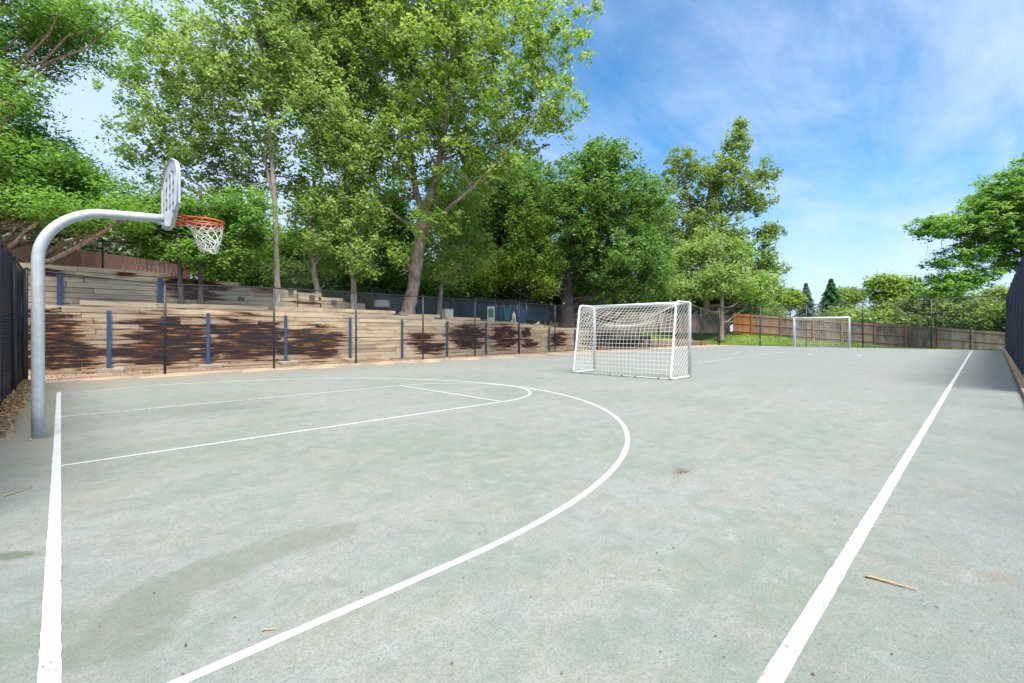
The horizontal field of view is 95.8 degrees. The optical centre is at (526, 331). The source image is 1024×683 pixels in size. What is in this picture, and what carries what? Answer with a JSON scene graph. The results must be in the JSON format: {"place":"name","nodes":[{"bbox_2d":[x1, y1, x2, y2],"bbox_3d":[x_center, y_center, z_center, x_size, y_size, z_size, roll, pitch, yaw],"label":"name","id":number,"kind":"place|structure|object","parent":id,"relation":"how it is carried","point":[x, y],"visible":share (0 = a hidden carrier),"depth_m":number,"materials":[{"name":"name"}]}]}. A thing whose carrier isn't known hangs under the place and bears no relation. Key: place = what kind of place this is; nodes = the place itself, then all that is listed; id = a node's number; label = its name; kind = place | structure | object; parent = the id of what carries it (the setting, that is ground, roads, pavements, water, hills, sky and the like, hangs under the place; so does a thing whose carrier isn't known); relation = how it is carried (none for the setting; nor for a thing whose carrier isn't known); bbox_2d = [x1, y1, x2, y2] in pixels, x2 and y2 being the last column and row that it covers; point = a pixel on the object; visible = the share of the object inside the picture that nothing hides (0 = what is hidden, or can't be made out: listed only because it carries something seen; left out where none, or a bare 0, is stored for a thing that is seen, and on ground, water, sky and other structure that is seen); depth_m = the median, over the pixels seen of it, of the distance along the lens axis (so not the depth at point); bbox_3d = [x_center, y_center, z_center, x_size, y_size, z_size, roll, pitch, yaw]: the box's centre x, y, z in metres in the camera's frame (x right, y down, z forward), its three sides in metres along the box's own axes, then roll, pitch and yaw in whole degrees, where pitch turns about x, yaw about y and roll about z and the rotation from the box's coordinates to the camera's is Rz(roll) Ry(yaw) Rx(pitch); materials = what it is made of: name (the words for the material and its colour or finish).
{"place":"outdoors","nodes":[
{"label":"outdoors","id":0,"kind":"place"},
{"bbox_2d":[0,272,899,439],"bbox_3d":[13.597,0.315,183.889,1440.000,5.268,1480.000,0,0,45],"label":"ground","id":1,"kind":"structure","parent":0,"point":[7,434],"depth_m":17.80,"materials":[{"name":"soil"}]},
{"bbox_2d":[0,231,25,407],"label":"screened fence","id":2,"kind":"object","parent":1,"relation":"on","point":[12,325],"visible":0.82,"depth_m":9.12,"materials":[{"name":"black metal"}]},
{"bbox_2d":[0,379,30,433],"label":"leaf litter","id":3,"kind":"object","parent":1,"relation":"on","point":[15,401],"visible":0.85,"depth_m":7.84,"materials":[{"name":"brown plant"}]},
{"bbox_2d":[0,221,151,270],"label":"shrub","id":4,"kind":"object","parent":1,"relation":"on","point":[94,246],"visible":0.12,"depth_m":27.27,"materials":[{"name":"green plant"}]},
{"bbox_2d":[0,0,166,263],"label":"locust tree","id":5,"kind":"object","parent":1,"relation":"on","point":[55,183],"visible":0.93,"depth_m":14.85,"materials":[{"name":"green plant"}]},
{"bbox_2d":[6,242,189,277],"bbox_3d":[-18.806,-2.405,18.130,9.197,2.199,0.083,0,0,-43],"label":"wood fence","id":6,"kind":"object","parent":1,"relation":"on","point":[86,254],"visible":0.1,"depth_m":19.26,"materials":[{"name":"red wood"}]},
{"bbox_2d":[96,367,124,372],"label":"footing block","id":7,"kind":"structure","parent":1,"relation":"on","point":[117,369],"depth_m":14.51,"materials":[{"name":"concrete"}]},
{"bbox_2d":[82,189,176,268],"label":"broadleaf tree","id":8,"kind":"object","parent":1,"relation":"on","point":[144,255],"visible":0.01,"depth_m":30.01,"materials":[{"name":"green plant"}]},
{"bbox_2d":[96,186,230,308],"bbox_3d":[-13.378,-3.033,17.435,3.958,4.590,3.690,0,0,-8],"label":"young tree","id":9,"kind":"object","parent":1,"relation":"on","point":[164,244],"visible":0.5,"depth_m":16.84,"materials":[{"name":"green plant"}]},
{"bbox_2d":[16,263,364,312],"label":"retaining wall","id":10,"kind":"structure","parent":1,"relation":"on","point":[167,278],"depth_m":16.54,"materials":[{"name":"brown wood"}]},
{"bbox_2d":[138,206,254,284],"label":"broadleaf tree","id":11,"kind":"object","parent":1,"relation":"on","point":[193,273],"visible":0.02,"depth_m":27.99,"materials":[{"name":"green plant"}]},
{"bbox_2d":[198,363,222,367],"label":"footing block","id":12,"kind":"structure","parent":1,"relation":"on","point":[213,366],"depth_m":16.41,"materials":[{"name":"concrete"}]},
{"bbox_2d":[86,0,354,306],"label":"aspen tree","id":13,"kind":"object","parent":1,"relation":"on","point":[273,69],"visible":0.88,"depth_m":19.11,"materials":[{"name":"green plant"}]},
{"bbox_2d":[156,177,288,308],"bbox_3d":[-11.751,-3.311,17.731,4.030,5.143,4.287,0,0,45],"label":"young tree","id":14,"kind":"object","parent":1,"relation":"on","point":[242,221],"visible":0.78,"depth_m":17.40,"materials":[{"name":"green plant"}]},
{"bbox_2d":[197,260,267,288],"bbox_3d":[-17.664,-3.117,29.175,5.450,3.663,4.542,0,0,-28],"label":"shrub","id":15,"kind":"object","parent":1,"relation":"on","point":[228,279],"visible":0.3,"depth_m":27.93,"materials":[{"name":"green plant"}]},
{"bbox_2d":[187,219,327,292],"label":"broadleaf tree","id":16,"kind":"object","parent":1,"relation":"on","point":[270,260],"visible":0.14,"depth_m":28.32,"materials":[{"name":"green plant"}]},
{"bbox_2d":[0,229,552,320],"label":"chain link fence","id":17,"kind":"object","parent":1,"relation":"on","point":[432,302],"visible":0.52,"depth_m":24.77,"materials":[{"name":"black metal"}]},
{"bbox_2d":[278,360,298,365],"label":"footing block","id":18,"kind":"structure","parent":1,"relation":"on","point":[286,362],"depth_m":18.22,"materials":[{"name":"concrete"}]},
{"bbox_2d":[253,254,340,292],"bbox_3d":[-14.373,-3.179,29.078,5.646,3.539,4.609,0,0,-8],"label":"shrub","id":19,"kind":"object","parent":1,"relation":"on","point":[284,282],"visible":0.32,"depth_m":28.10,"materials":[{"name":"green plant"}]},
{"bbox_2d":[256,0,378,296],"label":"aspen tree","id":20,"kind":"object","parent":1,"relation":"on","point":[310,238],"visible":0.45,"depth_m":20.87,"materials":[{"name":"green plant"}]},
{"bbox_2d":[264,180,370,303],"bbox_3d":[-12.940,-5.439,30.978,8.220,9.334,6.546,0,0,-13],"label":"broadleaf tree","id":21,"kind":"object","parent":1,"relation":"on","point":[285,238],"visible":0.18,"depth_m":29.28,"materials":[{"name":"green plant"}]},
{"bbox_2d":[28,300,636,374],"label":"retaining wall","id":22,"kind":"structure","parent":1,"relation":"on","point":[314,340],"depth_m":17.79,"materials":[{"name":"brown wood"}]},
{"bbox_2d":[309,258,382,309],"bbox_3d":[-11.479,-2.462,30.100,5.464,4.779,4.443,0,0,5],"label":"shrub","id":23,"kind":"object","parent":1,"relation":"on","point":[346,289],"visible":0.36,"depth_m":29.11,"materials":[{"name":"green plant"}]},
{"bbox_2d":[303,0,396,308],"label":"aspen tree","id":24,"kind":"object","parent":1,"relation":"on","point":[360,216],"visible":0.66,"depth_m":21.36,"materials":[{"name":"green plant"}]},
{"bbox_2d":[45,347,656,377],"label":"leaf litter","id":25,"kind":"object","parent":1,"relation":"on","point":[235,367],"visible":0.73,"depth_m":18.10,"materials":[{"name":"brown plant"}]},
{"bbox_2d":[344,357,362,361],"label":"footing block","id":26,"kind":"structure","parent":1,"relation":"on","point":[350,360],"depth_m":20.13,"materials":[{"name":"concrete"}]},
{"bbox_2d":[24,267,717,379],"bbox_3d":[2.369,-0.485,28.872,1.624,3.770,45.662,0,0,43],"label":"chain link fence","id":27,"kind":"object","parent":1,"relation":"on","point":[273,288],"visible":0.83,"depth_m":17.85,"materials":[{"name":"black metal"}]},
{"bbox_2d":[61,265,700,351],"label":"grass","id":28,"kind":"structure","parent":1,"relation":"on","point":[521,323],"depth_m":30.85,"materials":[{"name":"green plant"}]},
{"bbox_2d":[374,300,389,310],"bbox_3d":[-7.398,-1.254,23.730,0.750,0.806,0.508,0,0,-20],"label":"wooden bench","id":29,"kind":"object","parent":1,"relation":"on","point":[381,303],"visible":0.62,"depth_m":23.86,"materials":[{"name":"grey wood"}]},
{"bbox_2d":[327,178,454,303],"bbox_3d":[-9.130,-5.435,31.017,6.864,9.666,8.775,0,0,45],"label":"broadleaf tree","id":30,"kind":"object","parent":1,"relation":"on","point":[399,208],"visible":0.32,"depth_m":29.68,"materials":[{"name":"green plant"}]},
{"bbox_2d":[357,260,446,309],"bbox_3d":[-8.515,-2.369,31.395,6.565,5.309,4.767,0,0,-8],"label":"shrub","id":31,"kind":"object","parent":1,"relation":"on","point":[387,284],"visible":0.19,"depth_m":30.21,"materials":[{"name":"green plant"}]},
{"bbox_2d":[441,309,453,318],"bbox_3d":[-4.323,-0.920,25.438,0.390,0.645,0.560,0,0,45],"label":"utility box","id":32,"kind":"object","parent":1,"relation":"on","point":[447,314],"visible":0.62,"depth_m":25.26,"materials":[{"name":"beige metal"}]},
{"bbox_2d":[400,154,498,318],"bbox_3d":[-4.259,-5.338,26.315,4.600,9.576,5.119,0,0,45],"label":"cottonwood tree","id":33,"kind":"object","parent":1,"relation":"on","point":[472,249],"visible":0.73,"depth_m":25.75,"materials":[{"name":"green plant"}]},
{"bbox_2d":[403,149,523,304],"bbox_3d":[-4.813,-6.997,33.972,7.163,12.814,9.540,0,0,45],"label":"broadleaf tree","id":34,"kind":"object","parent":1,"relation":"on","point":[482,215],"visible":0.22,"depth_m":32.79,"materials":[{"name":"green plant"}]},
{"bbox_2d":[325,0,605,315],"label":"cottonwood tree","id":35,"kind":"object","parent":1,"relation":"on","point":[439,34],"visible":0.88,"depth_m":22.16,"materials":[{"name":"green plant"}]},
{"bbox_2d":[424,267,506,320],"bbox_3d":[-5.170,-2.305,33.438,6.897,5.637,4.798,0,0,-24],"label":"shrub","id":36,"kind":"object","parent":1,"relation":"on","point":[470,289],"visible":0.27,"depth_m":32.32,"materials":[{"name":"green plant"}]},
{"bbox_2d":[486,305,495,320],"bbox_3d":[-2.160,-1.058,28.465,0.580,1.180,0.060,0,0,0],"label":"notice board","id":37,"kind":"object","parent":1,"relation":"on","point":[490,312],"visible":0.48,"depth_m":28.44,"materials":[{"name":"green metal"}]},
{"bbox_2d":[496,305,526,323],"bbox_3d":[-0.945,-1.082,29.491,2.040,1.300,0.175,0,0,0],"label":"play equipment","id":38,"kind":"object","parent":1,"relation":"on","point":[502,314],"visible":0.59,"depth_m":29.53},
{"bbox_2d":[0,345,1023,682],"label":"court surface","id":39,"kind":"object","parent":1,"relation":"on","point":[736,537],"visible":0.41,"depth_m":3.19,"materials":[{"name":"grey concrete"}]},
{"bbox_2d":[37,392,61,682],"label":"baseline marking","id":40,"kind":"object","parent":39,"relation":"on","point":[50,643],"visible":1,"depth_m":2.38,"materials":[{"name":"paint"}]},
{"bbox_2d":[29,158,224,440],"bbox_3d":[-5.139,-0.530,6.239,1.158,3.761,1.874,0,0,19],"label":"basketball hoop","id":41,"kind":"object","parent":39,"relation":"on","point":[166,218],"visible":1,"depth_m":5.67,"materials":[{"name":"metal"}]},
{"bbox_2d":[61,386,390,416],"bbox_3d":[-5.067,1.297,9.101,0.054,0.001,5.755,0,0,45],"label":"lane marking","id":42,"kind":"object","parent":39,"relation":"on","point":[213,402],"visible":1,"depth_m":8.35,"materials":[{"name":"paint"}]},
{"bbox_2d":[62,402,498,465],"bbox_3d":[-2.471,1.297,6.521,0.054,0.001,5.755,0,0,45],"label":"lane marking","id":43,"kind":"object","parent":39,"relation":"on","point":[261,436],"visible":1,"depth_m":5.62,"materials":[{"name":"paint"}]},
{"bbox_2d":[153,378,629,682],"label":"three point marking","id":44,"kind":"object","parent":39,"relation":"on","point":[221,663],"visible":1,"depth_m":2.34,"materials":[{"name":"paint"}]},
{"bbox_2d":[399,385,502,401],"bbox_3d":[-1.740,1.295,9.852,3.700,0.001,0.054,0,0,45],"label":"free throw marking","id":45,"kind":"object","parent":39,"relation":"on","point":[452,393],"visible":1,"depth_m":9.69,"materials":[{"name":"paint"}]},
{"bbox_2d":[412,383,530,401],"bbox_3d":[-1.086,1.297,10.509,3.707,0.001,1.856,0,0,45],"label":"key arc marking","id":46,"kind":"object","parent":39,"relation":"on","point":[506,385],"visible":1,"depth_m":10.29,"materials":[{"name":"paint"}]},
{"bbox_2d":[20,451,1006,674],"bbox_3d":[7.665,1.292,17.814,14.622,0.011,36.459,0,0,45],"label":"leaf debris","id":47,"kind":"object","parent":39,"relation":"on","point":[569,559],"visible":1,"depth_m":2.11,"materials":[{"name":"brown plant"}]},
{"bbox_2d":[572,300,690,379],"bbox_3d":[3.050,0.221,13.793,3.377,2.169,1.158,0,0,42],"label":"soccer goal","id":48,"kind":"object","parent":39,"relation":"on","point":[659,304],"visible":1,"depth_m":13.49,"materials":[{"name":"metal"}]},
{"bbox_2d":[793,317,849,347],"bbox_3d":[24.036,0.067,37.678,3.922,2.510,0.779,0,0,37],"label":"soccer goal","id":49,"kind":"object","parent":39,"relation":"on","point":[804,318],"visible":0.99,"depth_m":37.62,"materials":[{"name":"metal"}]},
{"bbox_2d":[719,294,1006,348],"bbox_3d":[26.095,-0.625,38.447,19.549,4.050,0.628,0,0,39],"label":"chain link fence","id":50,"kind":"object","parent":39,"relation":"on","point":[863,326],"visible":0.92,"depth_m":37.16,"materials":[{"name":"black metal"}]},
{"bbox_2d":[757,351,971,682],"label":"sideline marking","id":51,"kind":"object","parent":39,"relation":"on","point":[780,665],"visible":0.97,"depth_m":2.40,"materials":[{"name":"paint"}]},
{"bbox_2d":[865,575,917,589],"bbox_3d":[1.876,1.290,2.381,0.213,0.019,0.017,0,0,39],"label":"stick","id":52,"kind":"object","parent":39,"relation":"on","point":[870,576],"visible":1,"depth_m":2.39,"materials":[{"name":"beige wood"}]},
{"bbox_2d":[1003,349,1023,398],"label":"timber edging","id":53,"kind":"object","parent":39,"relation":"on","point":[1018,377],"visible":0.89,"depth_m":13.36,"materials":[{"name":"brown wood"}]},
{"bbox_2d":[1006,254,1023,377],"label":"screened fence","id":54,"kind":"object","parent":39,"relation":"on","point":[1015,322],"visible":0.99,"depth_m":16.57,"materials":[{"name":"black metal"}]},
{"bbox_2d":[483,272,551,323],"bbox_3d":[-1.259,-2.420,36.283,8.009,6.049,4.936,0,0,-11],"label":"shrub","id":55,"kind":"object","parent":1,"relation":"on","point":[516,296],"visible":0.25,"depth_m":35.31,"materials":[{"name":"green plant"}]},
{"bbox_2d":[480,148,560,301],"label":"broadleaf tree","id":56,"kind":"object","parent":1,"relation":"on","point":[498,209],"visible":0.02,"depth_m":36.34,"materials":[{"name":"green plant"}]},
{"bbox_2d":[471,201,572,324],"bbox_3d":[-0.428,-4.841,32.205,7.283,9.317,4.086,0,0,-2],"label":"willow tree","id":57,"kind":"object","parent":1,"relation":"on","point":[504,273],"visible":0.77,"depth_m":31.74,"materials":[{"name":"green plant"}]},
{"bbox_2d":[533,287,584,325],"bbox_3d":[1.661,-2.091,38.307,6.501,4.341,4.749,0,0,-13],"label":"shrub","id":58,"kind":"object","parent":1,"relation":"on","point":[553,301],"visible":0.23,"depth_m":37.30,"materials":[{"name":"green plant"}]},
{"bbox_2d":[474,131,681,329],"bbox_3d":[3.561,-7.076,34.995,14.252,14.719,14.245,0,0,45],"label":"elm tree","id":59,"kind":"object","parent":1,"relation":"on","point":[643,249],"visible":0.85,"depth_m":33.11,"materials":[{"name":"green plant"}]},
{"bbox_2d":[549,204,643,310],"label":"broadleaf tree","id":60,"kind":"object","parent":1,"relation":"on","point":[605,302],"visible":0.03,"depth_m":48.91,"materials":[{"name":"green plant"}]},
{"bbox_2d":[573,286,649,311],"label":"shrub","id":61,"kind":"object","parent":1,"relation":"on","point":[608,303],"visible":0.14,"depth_m":50.83,"materials":[{"name":"green plant"}]},
{"bbox_2d":[540,311,729,332],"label":"wood fence","id":62,"kind":"object","parent":1,"relation":"on","point":[702,328],"visible":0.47,"depth_m":46.74,"materials":[{"name":"brown wood"}]},
{"bbox_2d":[639,336,650,346],"bbox_3d":[10.036,0.830,39.002,0.800,0.951,0.760,0,0,-5],"label":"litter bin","id":63,"kind":"object","parent":1,"relation":"on","point":[642,339],"visible":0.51,"depth_m":38.64,"materials":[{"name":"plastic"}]},
{"bbox_2d":[626,176,686,280],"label":"broadleaf tree","id":64,"kind":"object","parent":1,"relation":"on","point":[664,225],"visible":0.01,"depth_m":61.27,"materials":[{"name":"green plant"}]},
{"bbox_2d":[622,283,696,313],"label":"shrub","id":65,"kind":"object","parent":1,"relation":"on","point":[650,308],"visible":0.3,"depth_m":52.83,"materials":[{"name":"green plant"}]},
{"bbox_2d":[639,339,706,346],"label":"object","id":66,"kind":"structure","parent":1,"relation":"on","point":[670,343],"depth_m":42.31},
{"bbox_2d":[683,276,729,313],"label":"shrub","id":67,"kind":"object","parent":1,"relation":"on","point":[699,304],"visible":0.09,"depth_m":58.52,"materials":[{"name":"green plant"}]},
{"bbox_2d":[647,115,795,324],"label":"cottonwood tree","id":68,"kind":"object","parent":1,"relation":"on","point":[716,181],"visible":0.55,"depth_m":53.95,"materials":[{"name":"green plant"}]},
{"bbox_2d":[663,225,792,341],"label":"willow tree","id":69,"kind":"object","parent":1,"relation":"on","point":[712,278],"visible":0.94,"depth_m":47.59,"materials":[{"name":"green plant"}]},
{"bbox_2d":[698,297,780,323],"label":"shrub","id":70,"kind":"object","parent":1,"relation":"on","point":[763,310],"visible":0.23,"depth_m":58.56,"materials":[{"name":"green plant"}]},
{"bbox_2d":[730,293,794,325],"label":"shrub","id":71,"kind":"object","parent":1,"relation":"on","point":[773,312],"visible":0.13,"depth_m":70.66,"materials":[{"name":"green plant"}]},
{"bbox_2d":[755,283,808,316],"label":"broadleaf tree","id":72,"kind":"object","parent":1,"relation":"on","point":[795,299],"visible":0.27,"depth_m":73.17,"materials":[{"name":"green plant"}]},
{"bbox_2d":[792,283,816,316],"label":"spruce tree","id":73,"kind":"object","parent":1,"relation":"on","point":[810,300],"visible":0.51,"depth_m":77.45,"materials":[{"name":"green plant"}]},
{"bbox_2d":[813,278,845,316],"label":"spruce tree","id":74,"kind":"object","parent":1,"relation":"on","point":[830,294],"visible":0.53,"depth_m":71.57,"materials":[{"name":"green plant"}]},
{"bbox_2d":[819,285,868,312],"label":"broadleaf tree","id":75,"kind":"object","parent":1,"relation":"on","point":[848,293],"visible":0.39,"depth_m":88.13,"materials":[{"name":"green plant"}]},
{"bbox_2d":[817,297,871,321],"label":"shrub","id":76,"kind":"object","parent":1,"relation":"on","point":[836,313],"visible":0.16,"depth_m":68.51,"materials":[{"name":"green plant"}]},
{"bbox_2d":[733,313,1005,349],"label":"wood fence","id":77,"kind":"object","parent":1,"relation":"on","point":[893,333],"visible":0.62,"depth_m":43.65,"materials":[{"name":"brown wood"}]},
{"bbox_2d":[838,270,927,322],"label":"broadleaf tree","id":78,"kind":"object","parent":1,"relation":"on","point":[884,287],"visible":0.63,"depth_m":60.98,"materials":[{"name":"green plant"}]},
{"bbox_2d":[865,303,908,324],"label":"shrub","id":79,"kind":"object","parent":1,"relation":"on","point":[887,312],"visible":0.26,"depth_m":58.60,"materials":[{"name":"green plant"}]},
{"bbox_2d":[887,288,954,327],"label":"broadleaf tree","id":80,"kind":"object","parent":1,"relation":"on","point":[925,310],"visible":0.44,"depth_m":56.57,"materials":[{"name":"green plant"}]},
{"bbox_2d":[900,152,1023,304],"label":"locust tree","id":81,"kind":"object","parent":1,"relation":"on","point":[986,226],"visible":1,"depth_m":39.40,"materials":[{"name":"green plant"}]},
{"bbox_2d":[923,283,1008,328],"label":"broadleaf tree","id":82,"kind":"object","parent":1,"relation":"on","point":[997,290],"visible":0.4,"depth_m":52.64,"materials":[{"name":"green plant"}]},
{"bbox_2d":[941,299,1005,331],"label":"shrub","id":83,"kind":"object","parent":1,"relation":"on","point":[981,320],"visible":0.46,"depth_m":50.81,"materials":[{"name":"green plant"}]},
{"bbox_2d":[989,287,1006,331],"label":"shrub","id":84,"kind":"object","parent":1,"relation":"on","point":[1001,306],"visible":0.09,"depth_m":50.05,"materials":[{"name":"green plant"}]},
{"bbox_2d":[0,0,1023,330],"label":"sky","id":85,"kind":"structure","parent":0,"point":[878,116],"materials":[{"name":"blue"}]},
{"bbox_2d":[592,329,1002,350],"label":"grass","id":86,"kind":"structure","parent":0,"point":[853,345],"depth_m":43.50,"materials":[{"name":"green plant"}]}
]}

